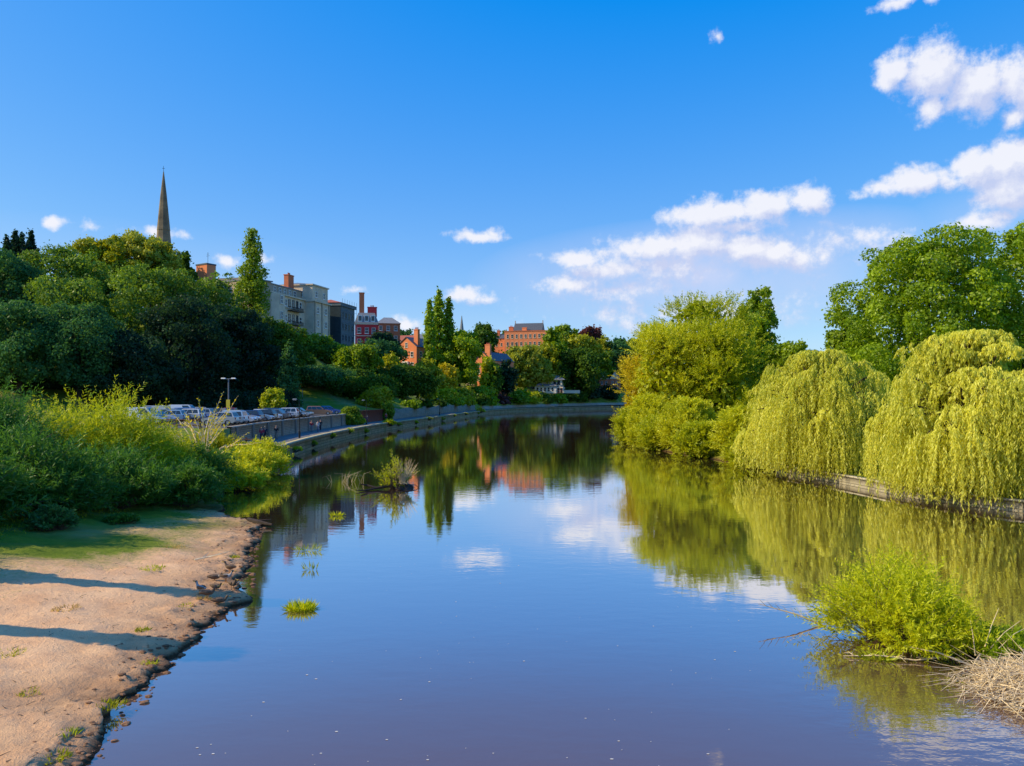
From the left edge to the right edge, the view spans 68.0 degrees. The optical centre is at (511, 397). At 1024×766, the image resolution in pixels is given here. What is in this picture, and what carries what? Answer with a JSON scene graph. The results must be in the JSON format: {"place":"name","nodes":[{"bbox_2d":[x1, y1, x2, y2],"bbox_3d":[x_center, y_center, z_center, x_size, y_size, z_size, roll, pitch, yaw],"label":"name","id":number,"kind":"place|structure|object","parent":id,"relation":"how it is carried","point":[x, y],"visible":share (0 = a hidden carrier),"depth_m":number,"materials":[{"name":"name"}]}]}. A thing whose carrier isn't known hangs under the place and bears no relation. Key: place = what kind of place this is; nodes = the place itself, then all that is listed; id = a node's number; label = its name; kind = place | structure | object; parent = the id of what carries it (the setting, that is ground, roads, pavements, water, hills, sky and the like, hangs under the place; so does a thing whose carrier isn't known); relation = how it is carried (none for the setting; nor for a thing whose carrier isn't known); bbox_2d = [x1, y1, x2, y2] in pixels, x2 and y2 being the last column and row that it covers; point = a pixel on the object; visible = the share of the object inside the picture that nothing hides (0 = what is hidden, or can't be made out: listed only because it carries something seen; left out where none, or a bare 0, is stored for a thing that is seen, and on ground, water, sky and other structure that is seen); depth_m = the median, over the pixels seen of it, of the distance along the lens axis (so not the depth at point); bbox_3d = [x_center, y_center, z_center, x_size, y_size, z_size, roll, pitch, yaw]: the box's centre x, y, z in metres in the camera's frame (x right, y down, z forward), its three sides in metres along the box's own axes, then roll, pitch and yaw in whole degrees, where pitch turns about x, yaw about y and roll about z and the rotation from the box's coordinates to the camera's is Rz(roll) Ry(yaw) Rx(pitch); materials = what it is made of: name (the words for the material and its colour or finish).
{"place":"outdoors","nodes":[
{"label":"outdoors","id":0,"kind":"place"},
{"bbox_2d":[0,324,897,765],"bbox_3d":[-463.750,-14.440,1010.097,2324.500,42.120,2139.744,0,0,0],"label":"ground","id":1,"kind":"structure","parent":0,"point":[86,652],"depth_m":22.66,"materials":[{"name":"soil"}]},
{"bbox_2d":[0,247,46,331],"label":"broadleaf tree","id":2,"kind":"object","parent":1,"relation":"on","point":[18,272],"visible":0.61,"depth_m":147.99,"materials":[{"name":"teal plant"}]},
{"bbox_2d":[0,436,61,524],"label":"willow bush","id":3,"kind":"object","parent":1,"relation":"on","point":[13,481],"visible":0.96,"depth_m":31.08,"materials":[{"name":"green plant"}]},
{"bbox_2d":[0,296,75,393],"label":"broadleaf tree","id":4,"kind":"object","parent":1,"relation":"on","point":[15,344],"visible":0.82,"depth_m":118.89,"materials":[{"name":"teal plant"}]},
{"bbox_2d":[0,375,99,457],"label":"willow bush","id":5,"kind":"object","parent":1,"relation":"on","point":[7,412],"visible":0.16,"depth_m":39.91,"materials":[{"name":"green plant"}]},
{"bbox_2d":[21,504,81,530],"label":"leafy plant","id":6,"kind":"object","parent":1,"relation":"on","point":[55,516],"visible":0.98,"depth_m":31.66,"materials":[{"name":"teal plant"}]},
{"bbox_2d":[7,239,111,312],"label":"broadleaf tree","id":7,"kind":"object","parent":1,"relation":"on","point":[75,265],"visible":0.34,"depth_m":164.56,"materials":[{"name":"green plant"}]},
{"bbox_2d":[0,398,139,525],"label":"willow bush","id":8,"kind":"object","parent":1,"relation":"on","point":[60,475],"visible":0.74,"depth_m":34.76,"materials":[{"name":"green plant"}]},
{"bbox_2d":[16,271,130,368],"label":"broadleaf tree","id":9,"kind":"object","parent":1,"relation":"on","point":[48,291],"visible":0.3,"depth_m":138.91,"materials":[{"name":"green plant"}]},
{"bbox_2d":[26,301,127,398],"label":"broadleaf tree","id":10,"kind":"object","parent":1,"relation":"on","point":[90,323],"visible":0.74,"depth_m":123.30,"materials":[{"name":"teal plant"}]},
{"bbox_2d":[21,384,152,457],"bbox_3d":[-26.362,2.611,44.020,11.042,6.811,10.912,0,0,0],"label":"willow bush","id":11,"kind":"object","parent":1,"relation":"on","point":[75,421],"visible":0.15,"depth_m":43.36,"materials":[{"name":"green plant"}]},
{"bbox_2d":[67,234,146,304],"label":"broadleaf tree","id":12,"kind":"object","parent":1,"relation":"on","point":[106,248],"visible":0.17,"depth_m":187.89,"materials":[{"name":"green plant"}]},
{"bbox_2d":[101,512,139,524],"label":"leafy plant","id":13,"kind":"object","parent":1,"relation":"on","point":[118,518],"visible":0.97,"depth_m":35.16,"materials":[{"name":"green plant"}]},
{"bbox_2d":[33,374,208,469],"bbox_3d":[-24.147,2.281,46.593,11.884,7.449,10.121,0,0,43],"label":"willow bush","id":14,"kind":"object","parent":1,"relation":"on","point":[124,422],"visible":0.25,"depth_m":45.81,"materials":[{"name":"green plant"}]},
{"bbox_2d":[60,433,185,512],"bbox_3d":[-20.933,3.937,39.696,8.001,4.063,8.020,0,0,0],"label":"willow bush","id":15,"kind":"object","parent":1,"relation":"on","point":[152,480],"visible":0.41,"depth_m":38.89,"materials":[{"name":"green plant"}]},
{"bbox_2d":[69,327,187,406],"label":"broadleaf tree","id":16,"kind":"object","parent":1,"relation":"on","point":[134,351],"visible":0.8,"depth_m":125.91,"materials":[{"name":"green plant"}]},
{"bbox_2d":[111,228,181,295],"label":"broadleaf tree","id":17,"kind":"object","parent":1,"relation":"on","point":[134,237],"visible":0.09,"depth_m":199.92,"materials":[{"name":"green plant"}]},
{"bbox_2d":[33,510,265,765],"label":"dirt clods","id":18,"kind":"object","parent":1,"relation":"on","point":[125,723],"visible":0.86,"depth_m":18.68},
{"bbox_2d":[105,262,195,378],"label":"broadleaf tree","id":19,"kind":"object","parent":1,"relation":"on","point":[159,281],"visible":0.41,"depth_m":149.22,"materials":[{"name":"green plant"}]},
{"bbox_2d":[126,238,181,311],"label":"broadleaf tree","id":20,"kind":"object","parent":1,"relation":"on","point":[152,252],"visible":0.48,"depth_m":196.68,"materials":[{"name":"green plant"}]},
{"bbox_2d":[156,166,170,312],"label":"church","id":21,"kind":"structure","parent":1,"relation":"on","point":[163,228],"depth_m":298.72,"materials":[{"name":"stone"}]},
{"bbox_2d":[151,388,190,405],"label":"shrub","id":22,"kind":"object","parent":1,"relation":"on","point":[178,398],"visible":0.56,"depth_m":135.80,"materials":[{"name":"green plant"}]},
{"bbox_2d":[130,418,217,477],"bbox_3d":[-23.085,3.633,49.093,8.454,5.006,8.457,0,0,0],"label":"willow bush","id":23,"kind":"object","parent":1,"relation":"on","point":[182,447],"visible":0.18,"depth_m":48.63,"materials":[{"name":"green plant"}]},
{"bbox_2d":[129,451,233,509],"bbox_3d":[-18.853,4.749,43.502,5.741,3.324,6.087,0,0,0],"label":"willow bush","id":24,"kind":"object","parent":1,"relation":"on","point":[199,483],"visible":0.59,"depth_m":42.69,"materials":[{"name":"green plant"}]},
{"bbox_2d":[133,292,242,393],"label":"broadleaf tree","id":25,"kind":"object","parent":1,"relation":"on","point":[177,336],"visible":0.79,"depth_m":139.34,"materials":[{"name":"green plant"}]},
{"bbox_2d":[83,413,340,427],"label":"car park","id":26,"kind":"structure","parent":1,"relation":"on","point":[192,423],"depth_m":90.96,"materials":[{"name":"asphalt"}]},
{"bbox_2d":[257,387,287,408],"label":"broadleaf tree","id":27,"kind":"object","parent":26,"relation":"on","point":[272,398],"visible":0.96,"depth_m":126.91,"materials":[{"name":"green plant"}]},
{"bbox_2d":[166,391,260,451],"bbox_3d":[-26.169,2.513,62.622,10.960,6.044,9.131,0,0,23],"label":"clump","id":28,"kind":"object","parent":1,"relation":"on","point":[211,431],"visible":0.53,"depth_m":62.83,"materials":[{"name":"beige plant"}]},
{"bbox_2d":[176,434,252,487],"bbox_3d":[-21.201,4.380,50.846,6.760,3.784,6.315,0,0,38],"label":"willow bush","id":29,"kind":"object","parent":1,"relation":"on","point":[220,463],"visible":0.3,"depth_m":50.48,"materials":[{"name":"green plant"}]},
{"bbox_2d":[186,429,245,453],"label":"willow bush","id":30,"kind":"object","parent":1,"relation":"on","point":[221,442],"visible":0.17,"depth_m":65.41,"materials":[{"name":"green plant"}]},
{"bbox_2d":[183,270,251,390],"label":"broadleaf tree","id":31,"kind":"object","parent":1,"relation":"on","point":[211,289],"visible":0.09,"depth_m":156.71,"materials":[{"name":"green plant"}]},
{"bbox_2d":[208,386,243,409],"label":"shrub","id":32,"kind":"object","parent":1,"relation":"on","point":[233,394],"visible":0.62,"depth_m":140.70,"materials":[{"name":"green plant"}]},
{"bbox_2d":[196,263,272,317],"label":"brick tower block","id":33,"kind":"structure","parent":1,"relation":"on","point":[203,270],"depth_m":204.07,"materials":[{"name":"brick"}]},
{"bbox_2d":[198,307,284,391],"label":"broadleaf tree","id":34,"kind":"object","parent":1,"relation":"on","point":[251,328],"visible":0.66,"depth_m":153.37,"materials":[{"name":"green plant"}]},
{"bbox_2d":[218,458,271,492],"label":"willow bush","id":35,"kind":"object","parent":1,"relation":"on","point":[257,477],"visible":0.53,"depth_m":53.06,"materials":[{"name":"green plant"}]},
{"bbox_2d":[237,388,263,409],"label":"shrub","id":36,"kind":"object","parent":1,"relation":"on","point":[250,400],"visible":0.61,"depth_m":142.36,"materials":[{"name":"green plant"}]},
{"bbox_2d":[231,227,271,389],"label":"poplar tree","id":37,"kind":"object","parent":1,"relation":"on","point":[250,284],"visible":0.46,"depth_m":170.49,"materials":[{"name":"green plant"}]},
{"bbox_2d":[214,439,294,478],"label":"willow bush","id":38,"kind":"object","parent":1,"relation":"on","point":[268,460],"visible":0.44,"depth_m":60.62,"materials":[{"name":"green plant"}]},
{"bbox_2d":[241,435,293,459],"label":"willow bush","id":39,"kind":"object","parent":1,"relation":"on","point":[270,444],"visible":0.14,"depth_m":70.08,"materials":[{"name":"green plant"}]},
{"bbox_2d":[216,273,331,336],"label":"stone apartment block","id":40,"kind":"structure","parent":1,"relation":"on","point":[305,305],"depth_m":248.90,"materials":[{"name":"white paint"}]},
{"bbox_2d":[244,314,310,387],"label":"broadleaf tree","id":41,"kind":"object","parent":1,"relation":"on","point":[284,332],"visible":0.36,"depth_m":165.78,"materials":[{"name":"green plant"}]},
{"bbox_2d":[227,414,346,442],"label":"retaining wall","id":42,"kind":"structure","parent":1,"relation":"on","point":[287,426],"depth_m":103.28,"materials":[{"name":"concrete"}]},
{"bbox_2d":[274,339,303,407],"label":"cypress tree","id":43,"kind":"object","parent":1,"relation":"on","point":[287,379],"visible":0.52,"depth_m":148.97,"materials":[{"name":"teal plant"}]},
{"bbox_2d":[296,362,356,386],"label":"broadleaf tree","id":44,"kind":"object","parent":1,"relation":"on","point":[316,375],"visible":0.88,"depth_m":177.75,"materials":[{"name":"teal plant"}]},
{"bbox_2d":[305,341,347,362],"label":"broadleaf tree","id":45,"kind":"object","parent":1,"relation":"on","point":[324,352],"visible":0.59,"depth_m":203.50,"materials":[{"name":"green plant"}]},
{"bbox_2d":[328,298,356,345],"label":"netted building","id":46,"kind":"structure","parent":1,"relation":"on","point":[342,323],"depth_m":266.57,"materials":[{"name":"grey fabric"}]},
{"bbox_2d":[339,406,366,424],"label":"hedge","id":47,"kind":"object","parent":1,"relation":"on","point":[354,415],"visible":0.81,"depth_m":140.11,"materials":[{"name":"green plant"}]},
{"bbox_2d":[327,341,386,371],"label":"broadleaf tree","id":48,"kind":"object","parent":1,"relation":"on","point":[354,355],"visible":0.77,"depth_m":200.86,"materials":[{"name":"green plant"}]},
{"bbox_2d":[324,372,401,400],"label":"broadleaf tree","id":49,"kind":"object","parent":1,"relation":"on","point":[352,387],"visible":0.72,"depth_m":178.37,"materials":[{"name":"green plant"}]},
{"bbox_2d":[355,292,378,343],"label":"red mansard house","id":50,"kind":"structure","parent":1,"relation":"on","point":[367,322],"depth_m":290.94,"materials":[{"name":"brick"}]},
{"bbox_2d":[354,382,394,408],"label":"shrub","id":51,"kind":"object","parent":1,"relation":"on","point":[375,396],"visible":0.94,"depth_m":174.26,"materials":[{"name":"green plant"}]},
{"bbox_2d":[359,338,411,369],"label":"broadleaf tree","id":52,"kind":"object","parent":1,"relation":"on","point":[384,347],"visible":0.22,"depth_m":235.68,"materials":[{"name":"teal plant"}]},
{"bbox_2d":[375,362,440,398],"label":"broadleaf tree","id":53,"kind":"object","parent":1,"relation":"on","point":[416,380],"visible":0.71,"depth_m":206.80,"materials":[{"name":"green plant"}]},
{"bbox_2d":[400,327,424,364],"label":"gabled brick house","id":54,"kind":"structure","parent":1,"relation":"on","point":[414,346],"depth_m":321.71,"materials":[{"name":"brick"}]},
{"bbox_2d":[252,405,590,444],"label":"towpath","id":55,"kind":"structure","parent":1,"relation":"on","point":[288,438],"depth_m":117.39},
{"bbox_2d":[421,299,439,365],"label":"poplar tree","id":56,"kind":"object","parent":1,"relation":"on","point":[429,337],"visible":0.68,"depth_m":295.02,"materials":[{"name":"green plant"}]},
{"bbox_2d":[393,404,474,418],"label":"terrace wall","id":57,"kind":"structure","parent":1,"relation":"on","point":[409,412],"depth_m":212.85,"materials":[{"name":"stone"}]},
{"bbox_2d":[431,286,447,366],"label":"poplar tree","id":58,"kind":"object","parent":1,"relation":"on","point":[439,304],"visible":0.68,"depth_m":314.89,"materials":[{"name":"green plant"}]},
{"bbox_2d":[438,362,459,389],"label":"broadleaf tree","id":59,"kind":"object","parent":1,"relation":"on","point":[450,372],"visible":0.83,"depth_m":285.79,"materials":[{"name":"plant"}]},
{"bbox_2d":[443,296,457,367],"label":"poplar tree","id":60,"kind":"object","parent":1,"relation":"on","point":[449,325],"visible":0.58,"depth_m":317.75,"materials":[{"name":"green plant"}]},
{"bbox_2d":[281,406,621,454],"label":"quay wall","id":61,"kind":"structure","parent":1,"relation":"on","point":[305,443],"depth_m":148.99,"materials":[{"name":"concrete"}]},
{"bbox_2d":[439,328,486,388],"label":"broadleaf tree","id":62,"kind":"object","parent":1,"relation":"on","point":[465,343],"visible":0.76,"depth_m":314.78,"materials":[{"name":"green plant"}]},
{"bbox_2d":[473,321,500,357],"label":"broadleaf tree","id":63,"kind":"object","parent":1,"relation":"on","point":[486,333],"visible":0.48,"depth_m":397.95,"materials":[{"name":"green plant"}]},
{"bbox_2d":[477,355,504,394],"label":"broadleaf tree","id":64,"kind":"object","parent":1,"relation":"on","point":[486,363],"visible":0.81,"depth_m":335.51,"materials":[{"name":"green plant"}]},
{"bbox_2d":[471,343,514,396],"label":"chimneyed brick house","id":65,"kind":"structure","parent":1,"relation":"on","point":[498,357],"depth_m":345.98,"materials":[{"name":"brick"}]},
{"bbox_2d":[500,358,518,394],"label":"broadleaf tree","id":66,"kind":"object","parent":1,"relation":"on","point":[510,374],"visible":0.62,"depth_m":348.52,"materials":[{"name":"green plant"}]},
{"bbox_2d":[494,320,546,352],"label":"school building","id":67,"kind":"structure","parent":1,"relation":"on","point":[520,334],"depth_m":425.15,"materials":[{"name":"orange brick"}]},
{"bbox_2d":[505,342,556,391],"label":"broadleaf tree","id":68,"kind":"object","parent":1,"relation":"on","point":[532,365],"visible":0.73,"depth_m":380.42,"materials":[{"name":"green plant"}]},
{"bbox_2d":[479,403,625,408],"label":"rubble wall","id":69,"kind":"structure","parent":1,"relation":"on","point":[551,405],"depth_m":388.47,"materials":[{"name":"stone"}]},
{"bbox_2d":[540,341,564,383],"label":"broadleaf tree","id":70,"kind":"object","parent":1,"relation":"on","point":[549,352],"visible":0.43,"depth_m":404.37,"materials":[{"name":"green plant"}]},
{"bbox_2d":[528,375,579,392],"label":"boathouse","id":71,"kind":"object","parent":1,"relation":"on","point":[556,387],"visible":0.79,"depth_m":400.72,"materials":[{"name":"white paint"}]},
{"bbox_2d":[541,326,568,373],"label":"broadleaf tree","id":72,"kind":"object","parent":1,"relation":"on","point":[551,336],"visible":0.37,"depth_m":411.44,"materials":[{"name":"green plant"}]},
{"bbox_2d":[554,345,607,394],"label":"broadleaf tree","id":73,"kind":"object","parent":1,"relation":"on","point":[580,368],"visible":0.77,"depth_m":408.09,"materials":[{"name":"green plant"}]},
{"bbox_2d":[564,333,603,379],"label":"broadleaf tree","id":74,"kind":"object","parent":1,"relation":"on","point":[583,340],"visible":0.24,"depth_m":433.82,"materials":[{"name":"green plant"}]},
{"bbox_2d":[603,341,633,386],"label":"broadleaf tree","id":75,"kind":"object","parent":1,"relation":"on","point":[617,348],"visible":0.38,"depth_m":463.38,"materials":[{"name":"teal plant"}]},
{"bbox_2d":[0,0,1023,363],"label":"sky","id":76,"kind":"structure","parent":0,"point":[579,164],"materials":[{"name":"blue"}]},
{"bbox_2d":[85,409,1023,765],"bbox_3d":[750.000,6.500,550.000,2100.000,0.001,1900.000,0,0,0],"label":"river water","id":77,"kind":"structure","parent":0,"point":[597,597],"depth_m":22.08,"materials":[{"name":"liquid"}]},
{"bbox_2d":[371,449,418,488],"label":"willow bush","id":78,"kind":"object","parent":77,"relation":"in","point":[391,480],"visible":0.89,"depth_m":53.93,"materials":[{"name":"green plant"}]},
{"bbox_2d":[786,534,1018,668],"bbox_3d":[10.182,5.225,20.251,5.108,3.083,5.048,0,0,0],"label":"willow bush","id":79,"kind":"object","parent":77,"relation":"in","point":[893,606],"visible":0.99,"depth_m":19.63,"materials":[{"name":"green plant"}]},
{"bbox_2d":[921,637,1023,717],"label":"brushwood heap","id":80,"kind":"object","parent":77,"relation":"on","point":[1003,670],"visible":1,"depth_m":16.67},
{"bbox_2d":[941,620,1023,661],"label":"willow bush","id":81,"kind":"object","parent":77,"relation":"in","point":[1009,643],"visible":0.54,"depth_m":18.62,"materials":[{"name":"green plant"}]},
{"bbox_2d":[659,447,1023,502],"bbox_3d":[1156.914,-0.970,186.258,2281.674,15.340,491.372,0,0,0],"label":"ground","id":82,"kind":"structure","parent":0,"point":[717,457],"depth_m":58.23,"materials":[{"name":"soil"}]},
{"bbox_2d":[607,405,636,443],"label":"willow tree","id":83,"kind":"object","parent":82,"relation":"on","point":[619,428],"visible":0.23,"depth_m":104.90,"materials":[{"name":"green plant"}]},
{"bbox_2d":[606,352,674,418],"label":"willow tree","id":84,"kind":"object","parent":82,"relation":"on","point":[631,390],"visible":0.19,"depth_m":110.61,"materials":[{"name":"plant"}]},
{"bbox_2d":[622,393,673,446],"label":"willow tree","id":85,"kind":"object","parent":82,"relation":"on","point":[648,404],"visible":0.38,"depth_m":98.00,"materials":[{"name":"green plant"}]},
{"bbox_2d":[630,413,670,450],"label":"willow tree","id":86,"kind":"object","parent":82,"relation":"on","point":[646,434],"visible":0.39,"depth_m":92.09,"materials":[{"name":"green plant"}]},
{"bbox_2d":[622,319,716,432],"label":"willow tree","id":87,"kind":"object","parent":82,"relation":"on","point":[656,339],"visible":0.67,"depth_m":103.46,"materials":[{"name":"green plant"}]},
{"bbox_2d":[649,396,716,452],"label":"willow tree","id":88,"kind":"object","parent":82,"relation":"on","point":[688,408],"visible":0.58,"depth_m":86.98,"materials":[{"name":"green plant"}]},
{"bbox_2d":[666,420,720,458],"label":"willow tree","id":89,"kind":"object","parent":82,"relation":"on","point":[691,439],"visible":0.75,"depth_m":80.70,"materials":[{"name":"green plant"}]},
{"bbox_2d":[634,288,765,404],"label":"willow tree","id":90,"kind":"object","parent":82,"relation":"on","point":[696,308],"visible":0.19,"depth_m":111.89,"materials":[{"name":"green plant"}]},
{"bbox_2d":[660,315,775,420],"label":"willow tree","id":91,"kind":"object","parent":82,"relation":"on","point":[724,363],"visible":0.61,"depth_m":101.34,"materials":[{"name":"green plant"}]},
{"bbox_2d":[704,402,753,461],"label":"willow tree","id":92,"kind":"object","parent":82,"relation":"on","point":[732,418],"visible":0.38,"depth_m":74.67,"materials":[{"name":"green plant"}]},
{"bbox_2d":[714,428,786,468],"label":"willow tree","id":93,"kind":"object","parent":82,"relation":"on","point":[731,459],"visible":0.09,"depth_m":70.20,"materials":[{"name":"green plant"}]},
{"bbox_2d":[734,285,780,344],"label":"broadleaf tree","id":94,"kind":"object","parent":82,"relation":"on","point":[763,307],"visible":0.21,"depth_m":130.54,"materials":[{"name":"green plant"}]},
{"bbox_2d":[743,314,776,402],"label":"broadleaf tree","id":95,"kind":"object","parent":82,"relation":"on","point":[761,333],"visible":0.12,"depth_m":118.46,"materials":[{"name":"green plant"}]},
{"bbox_2d":[750,338,815,401],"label":"broadleaf tree","id":96,"kind":"object","parent":82,"relation":"on","point":[783,352],"visible":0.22,"depth_m":108.84,"materials":[{"name":"green plant"}]},
{"bbox_2d":[730,348,903,481],"bbox_3d":[25.244,1.300,62.628,13.502,10.514,13.028,0,0,0],"label":"weeping willow","id":97,"kind":"object","parent":82,"relation":"on","point":[823,406],"visible":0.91,"depth_m":59.57,"materials":[{"name":"green plant"}]},
{"bbox_2d":[820,308,897,390],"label":"broadleaf tree","id":98,"kind":"object","parent":82,"relation":"on","point":[834,339],"visible":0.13,"depth_m":95.28,"materials":[{"name":"green plant"}]},
{"bbox_2d":[776,465,1023,511],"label":"bank wall","id":99,"kind":"structure","parent":82,"relation":"on","point":[855,480],"depth_m":49.24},
{"bbox_2d":[821,221,1023,402],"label":"oak tree","id":100,"kind":"object","parent":82,"relation":"on","point":[937,257],"visible":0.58,"depth_m":78.68,"materials":[{"name":"green plant"}]},
{"bbox_2d":[857,328,1023,510],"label":"weeping willow","id":101,"kind":"object","parent":82,"relation":"on","point":[958,403],"visible":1,"depth_m":45.68,"materials":[{"name":"green plant"}]},
{"bbox_2d":[952,220,1023,371],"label":"oak tree","id":102,"kind":"object","parent":82,"relation":"on","point":[1014,243],"visible":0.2,"depth_m":86.30,"materials":[{"name":"green plant"}]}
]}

